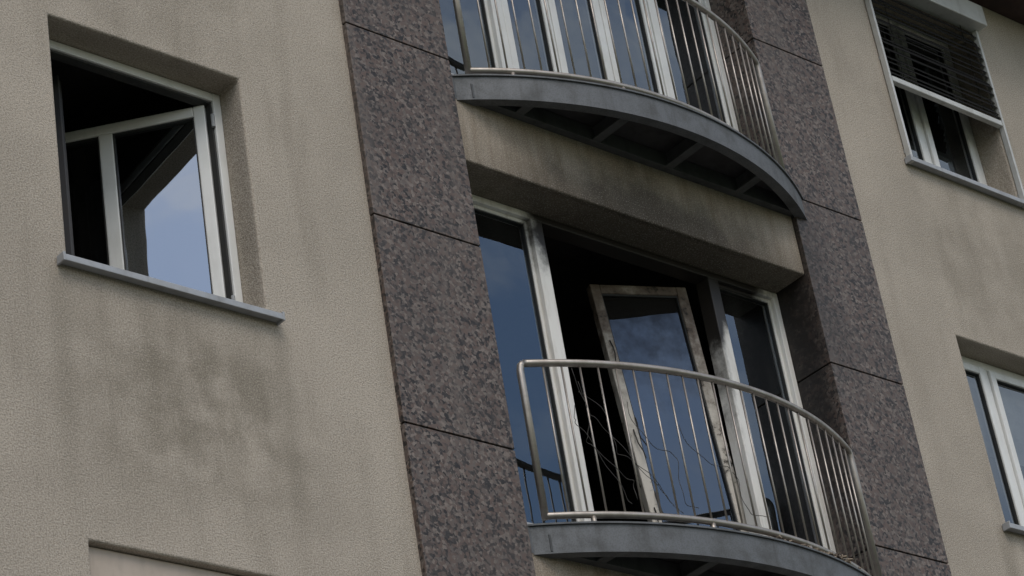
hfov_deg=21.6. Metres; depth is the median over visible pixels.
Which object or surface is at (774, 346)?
gasket
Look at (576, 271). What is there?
room interior
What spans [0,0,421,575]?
stucco wall side
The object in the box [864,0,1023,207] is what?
external blind
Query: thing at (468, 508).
granite pilaster
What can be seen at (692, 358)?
burnt leaf gasket
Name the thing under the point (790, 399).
glazing bead
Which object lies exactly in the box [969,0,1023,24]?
eave soffit
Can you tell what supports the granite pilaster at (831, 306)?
on the ground
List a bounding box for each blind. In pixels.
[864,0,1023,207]
[967,376,1023,465]
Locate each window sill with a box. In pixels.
[57,251,284,324]
[904,154,1023,207]
[1002,521,1023,534]
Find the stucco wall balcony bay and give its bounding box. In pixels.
[455,98,803,575]
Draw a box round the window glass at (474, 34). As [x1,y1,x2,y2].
[439,0,718,118]
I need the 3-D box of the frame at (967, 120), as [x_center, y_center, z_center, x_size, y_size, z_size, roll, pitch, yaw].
[2.865,-1.270,19.132,1.166,1.556,0.075,17,-39,-38]
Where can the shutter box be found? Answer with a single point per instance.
(103, 562)
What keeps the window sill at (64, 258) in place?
attached to the stucco wall side at (142, 421)
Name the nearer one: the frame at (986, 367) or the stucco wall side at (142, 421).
the stucco wall side at (142, 421)
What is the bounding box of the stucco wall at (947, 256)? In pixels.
[806,0,1023,575]
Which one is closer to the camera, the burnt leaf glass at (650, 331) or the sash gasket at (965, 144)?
the burnt leaf glass at (650, 331)
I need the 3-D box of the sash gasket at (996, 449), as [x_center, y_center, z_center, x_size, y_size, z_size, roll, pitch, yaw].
[3.074,1.048,17.468,0.262,1.170,0.032,17,-39,-38]
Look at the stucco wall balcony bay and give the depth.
15.88 m
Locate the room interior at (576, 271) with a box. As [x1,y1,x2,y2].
[475,214,814,542]
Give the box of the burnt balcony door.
[586,284,747,531]
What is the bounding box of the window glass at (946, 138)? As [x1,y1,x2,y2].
[879,29,970,178]
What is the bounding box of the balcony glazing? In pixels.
[479,0,738,130]
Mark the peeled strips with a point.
(639, 434)
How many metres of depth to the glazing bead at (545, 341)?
15.18 m
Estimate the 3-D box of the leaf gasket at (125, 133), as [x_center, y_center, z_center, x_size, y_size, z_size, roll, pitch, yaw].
[-2.006,-0.287,13.830,0.877,1.202,0.040,-11,-30,2]
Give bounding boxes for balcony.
[451,0,806,219]
[516,359,881,575]
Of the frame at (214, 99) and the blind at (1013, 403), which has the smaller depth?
the frame at (214, 99)
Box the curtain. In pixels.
[52,75,74,255]
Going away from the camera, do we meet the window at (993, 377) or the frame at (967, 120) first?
the window at (993, 377)
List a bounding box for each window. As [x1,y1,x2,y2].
[65,105,225,297]
[875,15,983,183]
[963,362,1023,525]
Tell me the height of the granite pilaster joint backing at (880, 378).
12.790 m
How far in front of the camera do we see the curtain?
13.49 m
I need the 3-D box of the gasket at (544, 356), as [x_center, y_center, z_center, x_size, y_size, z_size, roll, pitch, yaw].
[-0.023,0.468,14.857,0.627,2.113,0.032,17,-39,-38]
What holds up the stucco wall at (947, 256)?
on the ground
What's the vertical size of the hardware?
1.190 m
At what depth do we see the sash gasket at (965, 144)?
19.42 m
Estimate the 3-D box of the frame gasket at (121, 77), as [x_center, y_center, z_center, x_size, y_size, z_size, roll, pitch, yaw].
[-1.896,-0.509,13.486,1.056,1.346,0.055,17,-39,-38]
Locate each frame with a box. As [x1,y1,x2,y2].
[49,39,242,301]
[472,194,835,551]
[875,13,986,184]
[961,356,1023,515]
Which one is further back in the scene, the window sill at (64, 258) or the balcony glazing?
the balcony glazing
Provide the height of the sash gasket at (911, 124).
1.330 m
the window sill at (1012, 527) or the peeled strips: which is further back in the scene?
the window sill at (1012, 527)
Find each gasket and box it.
[50,49,232,298]
[66,117,212,293]
[474,208,576,521]
[601,294,739,530]
[719,288,822,545]
[877,22,923,160]
[904,34,977,181]
[965,370,1018,524]
[997,380,1023,392]
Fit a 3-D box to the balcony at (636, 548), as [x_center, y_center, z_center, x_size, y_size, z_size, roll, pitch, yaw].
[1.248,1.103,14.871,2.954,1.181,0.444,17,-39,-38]
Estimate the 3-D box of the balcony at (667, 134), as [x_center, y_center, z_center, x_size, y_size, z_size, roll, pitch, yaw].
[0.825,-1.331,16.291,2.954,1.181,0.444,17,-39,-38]
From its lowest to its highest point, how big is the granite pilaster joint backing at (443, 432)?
12.790 m
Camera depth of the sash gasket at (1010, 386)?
18.05 m
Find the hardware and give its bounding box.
[210,113,234,299]
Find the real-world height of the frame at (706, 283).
2.246 m
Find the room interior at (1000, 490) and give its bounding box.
[966,375,1023,522]
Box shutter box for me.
[89,547,233,575]
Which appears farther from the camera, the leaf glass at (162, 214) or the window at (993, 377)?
the window at (993, 377)
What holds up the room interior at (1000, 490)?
attached to the frame at (986, 367)
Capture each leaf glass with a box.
[66,121,210,293]
[603,297,736,529]
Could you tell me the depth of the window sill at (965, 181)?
18.51 m
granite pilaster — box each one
[338,0,535,575]
[709,0,951,575]
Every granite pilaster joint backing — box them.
[378,215,510,449]
[733,41,944,563]
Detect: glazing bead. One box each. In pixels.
[473,204,579,521]
[719,284,825,547]
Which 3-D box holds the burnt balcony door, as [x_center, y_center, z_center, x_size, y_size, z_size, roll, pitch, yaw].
[0.973,0.930,15.906,0.781,2.170,0.089,4,-32,-22]
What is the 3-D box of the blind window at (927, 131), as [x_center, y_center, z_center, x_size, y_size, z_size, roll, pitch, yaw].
[2.880,-1.280,19.119,1.048,1.438,0.065,17,-39,-38]
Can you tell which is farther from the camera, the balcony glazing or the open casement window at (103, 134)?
the balcony glazing
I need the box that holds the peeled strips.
[609,340,662,521]
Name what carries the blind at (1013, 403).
attached to the frame at (986, 367)

